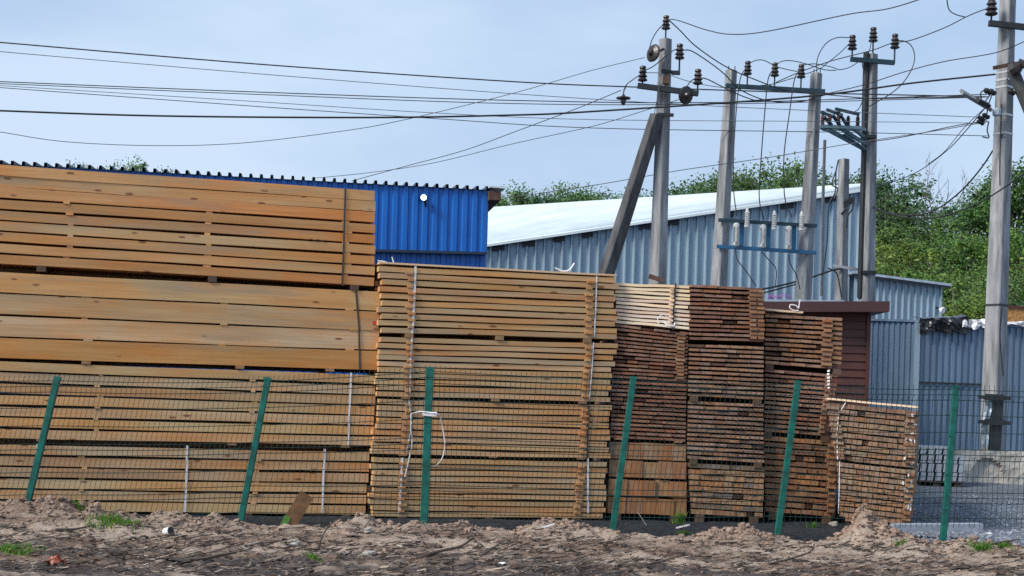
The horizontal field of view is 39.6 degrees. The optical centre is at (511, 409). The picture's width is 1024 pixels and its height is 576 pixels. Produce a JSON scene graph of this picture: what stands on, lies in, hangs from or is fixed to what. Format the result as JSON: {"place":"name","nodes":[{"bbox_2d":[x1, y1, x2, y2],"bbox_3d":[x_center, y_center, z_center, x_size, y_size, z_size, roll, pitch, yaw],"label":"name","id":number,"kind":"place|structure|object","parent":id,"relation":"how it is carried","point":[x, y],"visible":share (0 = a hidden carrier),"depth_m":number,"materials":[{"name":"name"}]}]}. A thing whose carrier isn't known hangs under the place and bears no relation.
{"place":"outdoors","nodes":[
{"label":"outdoors","id":0,"kind":"place"},
{"bbox_2d":[0,482,1023,575],"bbox_3d":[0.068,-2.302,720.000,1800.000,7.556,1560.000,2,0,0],"label":"ground","id":1,"kind":"structure","parent":0,"point":[802,532],"depth_m":14.36,"materials":[{"name":"soil"}]},
{"bbox_2d":[0,541,44,557],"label":"grass tuft","id":2,"kind":"object","parent":1,"relation":"on","point":[16,547],"visible":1,"depth_m":12.28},
{"bbox_2d":[79,512,145,532],"bbox_3d":[-4.095,1.143,14.525,0.726,0.204,0.530,2,0,0],"label":"grass tuft","id":3,"kind":"object","parent":1,"relation":"on","point":[104,518],"visible":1,"depth_m":14.52,"materials":[{"name":"plant"}]},
{"bbox_2d":[0,443,368,515],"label":"lumber bundle","id":4,"kind":"object","parent":1,"relation":"on","point":[226,477],"visible":0.67,"depth_m":16.76,"materials":[{"name":"brown wood"}]},
{"bbox_2d":[0,361,374,450],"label":"lumber bundle","id":5,"kind":"object","parent":4,"relation":"on","point":[17,369],"visible":0.83,"depth_m":16.80,"materials":[{"name":"brown wood"}]},
{"bbox_2d":[0,272,379,372],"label":"lumber bundle","id":6,"kind":"object","parent":5,"relation":"on","point":[60,319],"visible":0.99,"depth_m":16.72,"materials":[{"name":"brown wood"}]},
{"bbox_2d":[0,165,375,290],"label":"lumber bundle","id":7,"kind":"object","parent":6,"relation":"on","point":[63,222],"visible":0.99,"depth_m":16.73,"materials":[{"name":"brown wood"}]},
{"bbox_2d":[0,160,505,425],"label":"blue shed","id":8,"kind":"structure","parent":1,"relation":"on","point":[447,225],"depth_m":24.29,"materials":[{"name":"metal"}]},
{"bbox_2d":[279,491,313,525],"bbox_3d":[-2.327,1.118,15.275,0.388,0.501,0.080,2,0,-19],"label":"plank end","id":9,"kind":"object","parent":1,"relation":"on","point":[298,508],"visible":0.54,"depth_m":15.27,"materials":[{"name":"wood"}]},
{"bbox_2d":[416,537,473,558],"bbox_3d":[-0.595,1.230,12.580,0.515,0.224,0.035,2,0,0],"label":"dead stick","id":10,"kind":"object","parent":1,"relation":"on","point":[442,550],"visible":0.95,"depth_m":12.57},
{"bbox_2d":[362,456,606,519],"bbox_3d":[-0.386,0.998,17.997,3.023,0.858,1.186,2,0,-14],"label":"lumber bundle","id":11,"kind":"object","parent":1,"relation":"on","point":[454,476],"visible":0.79,"depth_m":17.50,"materials":[{"name":"brown wood"}]},
{"bbox_2d":[363,399,611,459],"bbox_3d":[-0.349,0.270,18.001,3.022,0.756,1.186,2,0,-14],"label":"lumber bundle","id":12,"kind":"object","parent":11,"relation":"on","point":[485,418],"visible":0.73,"depth_m":17.54,"materials":[{"name":"brown wood"}]},
{"bbox_2d":[366,337,617,404],"bbox_3d":[-0.296,-0.463,18.009,3.045,0.828,1.186,2,0,-14],"label":"lumber bundle","id":13,"kind":"object","parent":12,"relation":"on","point":[544,360],"visible":0.81,"depth_m":17.53,"materials":[{"name":"brown wood"}]},
{"bbox_2d":[367,262,618,342],"bbox_3d":[-0.286,-1.279,18.005,3.042,0.928,1.185,2,0,-14],"label":"lumber bundle","id":14,"kind":"object","parent":13,"relation":"on","point":[451,302],"visible":0.92,"depth_m":17.50,"materials":[{"name":"brown wood"}]},
{"bbox_2d":[0,365,1023,540],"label":"fence","id":15,"kind":"object","parent":1,"relation":"on","point":[426,484],"visible":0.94,"depth_m":15.52,"materials":[{"name":"metal"}]},
{"bbox_2d":[404,411,444,476],"bbox_3d":[-0.961,0.381,15.514,0.448,0.728,0.130,2,0,11],"label":"twine loop","id":16,"kind":"object","parent":15,"relation":"attached to","point":[431,414],"visible":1,"depth_m":15.53,"materials":[{"name":"fabric"}]},
{"bbox_2d":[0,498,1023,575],"bbox_3d":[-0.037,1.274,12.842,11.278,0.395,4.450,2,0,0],"label":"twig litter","id":17,"kind":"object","parent":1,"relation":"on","point":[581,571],"visible":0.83,"depth_m":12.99,"materials":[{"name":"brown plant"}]},
{"bbox_2d":[0,495,1023,575],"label":"soil clods","id":18,"kind":"object","parent":1,"relation":"on","point":[874,521],"visible":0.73,"depth_m":14.83,"materials":[{"name":"soil"}]},
{"bbox_2d":[499,179,534,205],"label":"broadleaf tree","id":19,"kind":"object","parent":1,"relation":"on","point":[520,199],"visible":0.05,"depth_m":81.34,"materials":[{"name":"green plant"}]},
{"bbox_2d":[518,189,559,204],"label":"broadleaf tree","id":20,"kind":"object","parent":1,"relation":"on","point":[537,200],"visible":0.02,"depth_m":78.31,"materials":[{"name":"green plant"}]},
{"bbox_2d":[545,180,599,200],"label":"broadleaf tree","id":21,"kind":"object","parent":1,"relation":"on","point":[582,196],"visible":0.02,"depth_m":85.05,"materials":[{"name":"green plant"}]},
{"bbox_2d":[567,183,616,201],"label":"broadleaf tree","id":22,"kind":"object","parent":1,"relation":"on","point":[593,198],"depth_m":79.78,"materials":[{"name":"green plant"}]},
{"bbox_2d":[598,113,662,277],"bbox_3d":[1.431,-1.919,23.362,1.939,5.955,0.348,2,0,0],"label":"pole strut","id":23,"kind":"object","parent":1,"relation":"on","point":[614,248],"visible":0.36,"depth_m":23.31,"materials":[{"name":"concrete"}]},
{"bbox_2d":[594,439,686,521],"bbox_3d":[1.619,0.927,19.227,1.005,1.025,2.672,2,0,-4],"label":"beam bundle","id":24,"kind":"object","parent":1,"relation":"on","point":[646,483],"visible":0.66,"depth_m":17.92,"materials":[{"name":"brown wood"}]},
{"bbox_2d":[592,381,685,442],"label":"lumber bundle","id":25,"kind":"object","parent":24,"relation":"on","point":[622,401],"visible":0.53,"depth_m":17.94,"materials":[{"name":"brown wood"}]},
{"bbox_2d":[600,324,687,382],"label":"lumber bundle","id":26,"kind":"object","parent":25,"relation":"on","point":[646,353],"visible":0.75,"depth_m":17.93,"materials":[{"name":"brown wood"}]},
{"bbox_2d":[610,283,690,331],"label":"lumber bundle","id":27,"kind":"object","parent":26,"relation":"on","point":[642,305],"visible":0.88,"depth_m":17.96,"materials":[{"name":"brown wood"}]},
{"bbox_2d":[637,15,702,284],"bbox_3d":[2.512,-2.729,23.430,1.071,7.568,0.569,2,0,0],"label":"concrete pole","id":28,"kind":"object","parent":1,"relation":"on","point":[658,249],"visible":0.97,"depth_m":23.41,"materials":[{"name":"concrete"}]},
{"bbox_2d":[1,57,644,145],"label":"power line","id":29,"kind":"object","parent":28,"relation":"attached to","point":[315,134],"visible":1,"depth_m":22.13,"materials":[{"name":"metal"}]},
{"bbox_2d":[0,42,963,96],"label":"power line","id":30,"kind":"object","parent":28,"relation":"attached to","point":[460,78],"visible":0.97,"depth_m":22.89,"materials":[{"name":"metal"}]},
{"bbox_2d":[0,51,970,116],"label":"power line","id":31,"kind":"object","parent":28,"relation":"attached to","point":[472,90],"visible":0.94,"depth_m":23.10,"materials":[{"name":"metal"}]},
{"bbox_2d":[0,81,986,102],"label":"power line","id":32,"kind":"object","parent":28,"relation":"attached to","point":[460,99],"visible":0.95,"depth_m":23.08,"materials":[{"name":"metal"}]},
{"bbox_2d":[318,99,678,177],"bbox_3d":[-0.490,-4.974,26.949,9.603,0.481,0.699,2,0,43],"label":"power line","id":33,"kind":"object","parent":28,"relation":"attached to","point":[493,148],"visible":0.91,"depth_m":26.94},
{"bbox_2d":[667,0,917,34],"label":"power line","id":34,"kind":"object","parent":28,"relation":"attached to","point":[794,25],"visible":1,"depth_m":21.15,"materials":[{"name":"metal"}]},
{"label":"jumper wire","id":35,"kind":"object","parent":28,"relation":"attached to","visible":0},
{"bbox_2d":[616,85,630,105],"bbox_3d":[1.842,-5.199,23.500,0.234,0.346,0.240,2,0,0],"label":"hanging insulator","id":36,"kind":"object","parent":35,"relation":"hanging from","point":[623,98],"visible":0.96,"depth_m":23.46,"materials":[{"name":"ceramic"}]},
{"bbox_2d":[352,90,620,180],"bbox_3d":[-0.672,-5.035,26.793,0.317,0.591,8.373,2,0,-38],"label":"power line","id":37,"kind":"object","parent":36,"relation":"attached to","point":[489,141],"visible":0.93,"depth_m":26.64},
{"bbox_2d":[486,183,859,315],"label":"metal hall","id":38,"kind":"structure","parent":1,"relation":"on","point":[552,236],"depth_m":36.00,"materials":[{"name":"metal"}]},
{"bbox_2d":[668,170,743,195],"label":"broadleaf tree","id":39,"kind":"object","parent":1,"relation":"on","point":[676,192],"visible":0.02,"depth_m":77.39,"materials":[{"name":"green plant"}]},
{"bbox_2d":[680,158,757,193],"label":"broadleaf tree","id":40,"kind":"object","parent":1,"relation":"on","point":[695,191],"visible":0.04,"depth_m":85.16,"materials":[{"name":"green plant"}]},
{"bbox_2d":[678,462,764,523],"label":"lumber bundle","id":41,"kind":"object","parent":1,"relation":"on","point":[720,483],"visible":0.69,"depth_m":18.00,"materials":[{"name":"brown wood"}]},
{"bbox_2d":[665,401,763,467],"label":"lumber bundle","id":42,"kind":"object","parent":41,"relation":"on","point":[722,446],"visible":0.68,"depth_m":18.00,"materials":[{"name":"brown wood"}]},
{"bbox_2d":[674,344,763,404],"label":"lumber bundle","id":43,"kind":"object","parent":42,"relation":"on","point":[719,363],"visible":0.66,"depth_m":18.01,"materials":[{"name":"brown wood"}]},
{"bbox_2d":[682,285,764,345],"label":"lumber bundle","id":44,"kind":"object","parent":43,"relation":"on","point":[722,315],"visible":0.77,"depth_m":18.00,"materials":[{"name":"brown wood"}]},
{"bbox_2d":[710,66,736,286],"bbox_3d":[3.607,-2.476,25.002,0.363,7.123,0.350,2,0,-42],"label":"concrete pole","id":45,"kind":"object","parent":1,"relation":"on","point":[719,269],"visible":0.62,"depth_m":24.93,"materials":[{"name":"concrete"}]},
{"bbox_2d":[0,85,956,122],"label":"power line","id":46,"kind":"object","parent":45,"relation":"attached to","point":[469,114],"visible":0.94,"depth_m":24.51,"materials":[{"name":"metal"}]},
{"bbox_2d":[0,87,983,135],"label":"power line","id":47,"kind":"object","parent":45,"relation":"attached to","point":[490,122],"visible":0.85,"depth_m":24.78,"materials":[{"name":"metal"}]},
{"bbox_2d":[716,61,824,254],"bbox_3d":[4.524,-4.403,24.788,1.806,3.343,0.240,2,0,0],"label":"fuse frame","id":48,"kind":"object","parent":45,"relation":"attached to","point":[790,247],"visible":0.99,"depth_m":24.80,"materials":[{"name":"teal paint"}]},
{"bbox_2d":[694,170,760,193],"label":"broadleaf tree","id":49,"kind":"object","parent":1,"relation":"on","point":[744,185],"visible":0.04,"depth_m":78.49,"materials":[{"name":"green plant"}]},
{"bbox_2d":[732,167,765,190],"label":"broadleaf tree","id":50,"kind":"object","parent":1,"relation":"on","point":[752,181],"visible":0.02,"depth_m":80.14,"materials":[{"name":"green plant"}]},
{"bbox_2d":[742,152,826,189],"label":"broadleaf tree","id":51,"kind":"object","parent":1,"relation":"on","point":[764,174],"visible":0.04,"depth_m":87.37,"materials":[{"name":"green plant"}]},
{"bbox_2d":[750,436,836,523],"bbox_3d":[3.608,0.902,19.492,0.947,1.106,2.710,2,0,-3],"label":"lumber bundle","id":52,"kind":"object","parent":1,"relation":"on","point":[825,466],"visible":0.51,"depth_m":18.18,"materials":[{"name":"brown wood"}]},
{"bbox_2d":[750,369,837,441],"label":"lumber bundle","id":53,"kind":"object","parent":52,"relation":"on","point":[820,379],"visible":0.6,"depth_m":18.19,"materials":[{"name":"brown wood"}]},
{"bbox_2d":[744,308,841,388],"bbox_3d":[3.647,-0.777,19.516,1.015,1.000,2.811,2,0,-3],"label":"lumber bundle","id":54,"kind":"object","parent":53,"relation":"on","point":[792,342],"visible":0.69,"depth_m":18.19,"materials":[{"name":"brown wood"}]},
{"bbox_2d":[764,151,834,188],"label":"broadleaf tree","id":55,"kind":"object","parent":1,"relation":"on","point":[796,168],"visible":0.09,"depth_m":86.71,"materials":[{"name":"green plant"}]},
{"bbox_2d":[795,69,821,299],"bbox_3d":[5.109,-2.422,25.002,0.357,7.118,0.344,2,0,-42],"label":"concrete pole","id":56,"kind":"object","parent":1,"relation":"on","point":[806,242],"visible":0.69,"depth_m":24.93,"materials":[{"name":"concrete"}]},
{"bbox_2d":[763,299,889,486],"bbox_3d":[4.526,-0.288,22.719,2.109,2.944,3.268,2,0,0],"label":"brown kiosk","id":57,"kind":"object","parent":1,"relation":"on","point":[855,316],"visible":0.2,"depth_m":21.45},
{"bbox_2d":[822,158,857,300],"bbox_3d":[6.209,-1.796,26.972,0.792,5.918,0.372,2,0,0],"label":"concrete pole","id":58,"kind":"object","parent":1,"relation":"on","point":[844,201],"visible":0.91,"depth_m":26.92,"materials":[{"name":"concrete"}]},
{"bbox_2d":[820,140,825,295],"bbox_3d":[5.885,-3.623,26.900,0.088,2.951,0.053,2,0,0],"label":"drop conduit","id":59,"kind":"object","parent":58,"relation":"attached to","point":[822,213],"visible":1,"depth_m":26.88,"materials":[{"name":"metal"}]},
{"bbox_2d":[825,159,915,222],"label":"broadleaf tree","id":60,"kind":"object","parent":1,"relation":"on","point":[857,175],"visible":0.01,"depth_m":86.54,"materials":[{"name":"green plant"}]},
{"bbox_2d":[848,27,899,317],"bbox_3d":[6.585,-2.976,26.471,0.964,8.304,0.439,2,0,0],"label":"concrete pole","id":61,"kind":"object","parent":1,"relation":"on","point":[867,272],"visible":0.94,"depth_m":26.41,"materials":[{"name":"grey concrete"}]},
{"bbox_2d":[820,107,867,150],"bbox_3d":[6.110,-5.160,26.160,0.988,0.680,0.708,2,0,0],"label":"disconnector","id":62,"kind":"object","parent":61,"relation":"attached to","point":[830,128],"visible":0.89,"depth_m":25.98,"materials":[{"name":"teal metal"}]},
{"bbox_2d":[873,173,1023,218],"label":"power line","id":63,"kind":"object","parent":61,"relation":"attached to","point":[956,211],"visible":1,"depth_m":23.81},
{"bbox_2d":[836,460,917,522],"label":"lumber bundle","id":64,"kind":"object","parent":1,"relation":"on","point":[881,477],"visible":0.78,"depth_m":17.59,"materials":[{"name":"brown wood"}]},
{"bbox_2d":[826,398,919,510],"bbox_3d":[4.739,0.554,18.614,1.108,1.359,2.402,2,0,17],"label":"lumber bundle","id":65,"kind":"object","parent":64,"relation":"on","point":[876,427],"visible":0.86,"depth_m":17.59,"materials":[{"name":"brown wood"}]},
{"bbox_2d":[849,169,906,260],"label":"broadleaf tree","id":66,"kind":"object","parent":1,"relation":"on","point":[889,186],"visible":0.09,"depth_m":79.39,"materials":[{"name":"green plant"}]},
{"bbox_2d":[848,271,950,319],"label":"annex shed","id":67,"kind":"structure","parent":1,"relation":"on","point":[909,299],"depth_m":35.59,"materials":[{"name":"metal"}]},
{"bbox_2d":[875,218,925,276],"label":"broadleaf tree","id":68,"kind":"object","parent":1,"relation":"on","point":[885,238],"visible":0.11,"depth_m":65.53,"materials":[{"name":"green plant"}]},
{"bbox_2d":[851,168,968,259],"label":"broadleaf tree","id":69,"kind":"object","parent":1,"relation":"on","point":[914,188],"visible":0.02,"depth_m":96.36,"materials":[{"name":"green plant"}]},
{"bbox_2d":[875,242,949,289],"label":"bushy tree","id":70,"kind":"object","parent":1,"relation":"on","point":[882,265],"visible":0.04,"depth_m":55.46,"materials":[{"name":"green plant"}]},
{"bbox_2d":[876,258,951,314],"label":"bushy tree","id":71,"kind":"object","parent":1,"relation":"on","point":[909,273],"visible":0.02,"depth_m":53.28,"materials":[{"name":"green plant"}]},
{"bbox_2d":[876,177,952,273],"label":"broadleaf tree","id":72,"kind":"object","parent":1,"relation":"on","point":[899,209],"visible":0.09,"depth_m":77.25,"materials":[{"name":"green plant"}]},
{"bbox_2d":[876,229,958,299],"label":"broadleaf tree","id":73,"kind":"object","parent":1,"relation":"on","point":[908,246],"visible":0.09,"depth_m":63.74,"materials":[{"name":"green plant"}]},
{"bbox_2d":[883,203,980,277],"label":"broadleaf tree","id":74,"kind":"object","parent":1,"relation":"on","point":[950,225],"visible":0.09,"depth_m":75.37,"materials":[{"name":"green plant"}]},
{"bbox_2d":[890,523,982,531],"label":"concrete kerb","id":75,"kind":"structure","parent":1,"relation":"on","point":[957,527],"depth_m":16.41,"materials":[{"name":"concrete"}]},
{"bbox_2d":[916,445,965,486],"bbox_3d":[6.597,0.885,22.339,0.814,0.644,0.950,2,0,3],"label":"paver pallet","id":76,"kind":"object","parent":1,"relation":"on","point":[938,468],"visible":0.51,"depth_m":21.89,"materials":[{"name":"concrete"}]},
{"bbox_2d":[902,253,985,311],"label":"bushy tree","id":77,"kind":"object","parent":1,"relation":"on","point":[939,275],"visible":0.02,"depth_m":54.19,"materials":[{"name":"green plant"}]},
{"bbox_2d":[868,318,1023,450],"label":"galvanised shed","id":78,"kind":"structure","parent":1,"relation":"on","point":[905,353],"depth_m":25.55,"materials":[{"name":"metal"}]},
{"bbox_2d":[915,314,968,334],"bbox_3d":[7.710,-1.529,25.527,0.933,0.413,0.507,2,0,0],"label":"black tarp","id":79,"kind":"object","parent":78,"relation":"on","point":[945,324],"visible":1,"depth_m":25.37,"materials":[{"name":"plastic"}]},
{"bbox_2d":[962,319,984,329],"bbox_3d":[8.328,-1.535,25.574,0.621,0.235,0.490,2,0,0],"label":"white sheeting","id":80,"kind":"object","parent":78,"relation":"on","point":[975,324],"visible":0.75,"depth_m":25.40,"materials":[{"name":"plastic"}]},
{"bbox_2d":[1008,306,1023,324],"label":"board crate","id":81,"kind":"object","parent":78,"relation":"on","point":[1016,313],"visible":0.31,"depth_m":26.81,"materials":[{"name":"brown"}]},
{"bbox_2d":[904,229,987,298],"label":"bushy tree","id":82,"kind":"object","parent":1,"relation":"on","point":[926,248],"visible":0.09,"depth_m":64.59,"materials":[{"name":"green plant"}]},
{"bbox_2d":[923,196,987,273],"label":"broadleaf tree","id":83,"kind":"object","parent":1,"relation":"on","point":[952,215],"visible":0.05,"depth_m":81.95,"materials":[{"name":"green plant"}]},
{"bbox_2d":[942,281,985,319],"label":"bushy tree","id":84,"kind":"object","parent":1,"relation":"on","point":[965,305],"visible":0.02,"depth_m":45.43,"materials":[{"name":"green plant"}]},
{"bbox_2d":[942,289,985,319],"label":"bushy tree","id":85,"kind":"object","parent":1,"relation":"on","point":[979,311],"visible":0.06,"depth_m":44.44,"materials":[{"name":"green plant"}]},
{"bbox_2d":[918,180,1014,268],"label":"broadleaf tree","id":86,"kind":"object","parent":1,"relation":"on","point":[975,194],"visible":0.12,"depth_m":83.53,"materials":[{"name":"green plant"}]},
{"bbox_2d":[926,268,1011,315],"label":"bushy tree","id":87,"kind":"object","parent":1,"relation":"on","point":[957,284],"visible":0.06,"depth_m":51.63,"materials":[{"name":"green plant"}]},
{"bbox_2d":[936,229,1012,303],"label":"broadleaf tree","id":88,"kind":"object","parent":1,"relation":"on","point":[969,244],"visible":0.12,"depth_m":63.81,"materials":[{"name":"green plant"}]},
{"bbox_2d":[942,251,1023,313],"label":"bushy tree","id":89,"kind":"object","parent":1,"relation":"on","point":[974,276],"visible":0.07,"depth_m":54.04,"materials":[{"name":"green plant"}]},
{"bbox_2d":[943,160,1023,273],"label":"broadleaf tree","id":90,"kind":"object","parent":1,"relation":"on","point":[986,210],"visible":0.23,"depth_m":79.43,"materials":[{"name":"green plant"}]},
{"bbox_2d":[946,216,1023,303],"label":"broadleaf tree","id":91,"kind":"object","parent":1,"relation":"on","point":[1010,248],"visible":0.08,"depth_m":65.04,"materials":[{"name":"green plant"}]},
{"bbox_2d":[949,270,1023,317],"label":"bushy tree","id":92,"kind":"object","parent":1,"relation":"on","point":[1013,285],"visible":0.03,"depth_m":51.27,"materials":[{"name":"green plant"}]},
{"bbox_2d":[954,449,1023,484],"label":"concrete block","id":93,"kind":"object","parent":1,"relation":"on","point":[986,465],"depth_m":22.59,"materials":[{"name":"concrete"}]},
{"bbox_2d":[963,279,1023,319],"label":"bushy tree","id":94,"kind":"object","parent":1,"relation":"on","point":[1010,302],"visible":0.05,"depth_m":45.84,"materials":[{"name":"green plant"}]},
{"bbox_2d":[966,228,1023,297],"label":"broadleaf tree","id":95,"kind":"object","parent":1,"relation":"on","point":[1016,244],"visible":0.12,"depth_m":64.16,"materials":[{"name":"green plant"}]},
{"bbox_2d":[967,156,1023,275],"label":"broadleaf tree","id":96,"kind":"object","parent":1,"relation":"on","point":[1012,186],"visible":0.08,"depth_m":79.98,"materials":[{"name":"green plant"}]},
{"bbox_2d":[977,0,1023,449],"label":"concrete pole","id":97,"kind":"object","parent":1,"relation":"on","point":[995,328],"visible":0.95,"depth_m":23.49,"materials":[{"name":"concrete"}]},
{"bbox_2d":[0,83,985,104],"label":"power line","id":98,"kind":"object","parent":97,"relation":"attached to","point":[475,102],"visible":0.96,"depth_m":22.79,"materials":[{"name":"metal"}]},
{"bbox_2d":[0,73,995,117],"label":"power line","id":99,"kind":"object","parent":97,"relation":"attached to","point":[500,114],"visible":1,"depth_m":22.58,"materials":[{"name":"metal"}]},
{"bbox_2d":[509,121,987,197],"bbox_3d":[3.914,-4.205,24.026,7.962,1.354,0.065,2,0,7],"label":"power line","id":100,"kind":"object","parent":97,"relation":"attached to","point":[754,159],"visible":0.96,"depth_m":24.00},
{"bbox_2d":[776,9,984,82],"bbox_3d":[6.292,-6.177,24.298,3.564,0.966,0.237,2,0,27],"label":"power line","id":101,"kind":"object","parent":97,"relation":"attached to","point":[883,46],"visible":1,"depth_m":24.35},
{"bbox_2d":[830,41,1023,92],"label":"power line","id":102,"kind":"object","parent":97,"relation":"attached to","point":[930,64],"visible":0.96,"depth_m":23.55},
{"bbox_2d":[874,134,1002,215],"bbox_3d":[7.515,-4.016,25.007,0.333,1.077,3.389,2,0,-24],"label":"power line","id":103,"kind":"object","parent":97,"relation":"attached to","point":[966,185],"visible":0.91,"depth_m":24.89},
{"bbox_2d":[959,89,1000,115],"bbox_3d":[7.659,-5.018,23.186,0.787,0.392,0.242,2,0,-20],"label":"street lamp","id":104,"kind":"object","parent":97,"relation":"attached to","point":[984,104],"visible":1,"depth_m":23.14,"materials":[{"name":"metal"}]},
{"bbox_2d":[981,400,991,446],"bbox_3d":[7.770,0.229,23.302,0.172,0.780,0.074,2,0,0],"label":"foil strip","id":105,"kind":"object","parent":97,"relation":"attached to","point":[988,409],"visible":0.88,"depth_m":23.29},
{"bbox_2d":[1007,59,1023,112],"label":"pole boom","id":106,"kind":"object","parent":97,"relation":"attached to","point":[1015,75],"visible":1,"depth_m":23.22,"materials":[{"name":"concrete"}]},
{"bbox_2d":[0,0,1023,262],"label":"sky","id":107,"kind":"structure","parent":0,"point":[542,41],"materials":[{"name":"blue"}]},
{"bbox_2d":[834,491,1023,544],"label":"loose gravel","id":108,"kind":"structure","parent":0,"point":[1013,529],"depth_m":18.64,"materials":[{"name":"gravel"}]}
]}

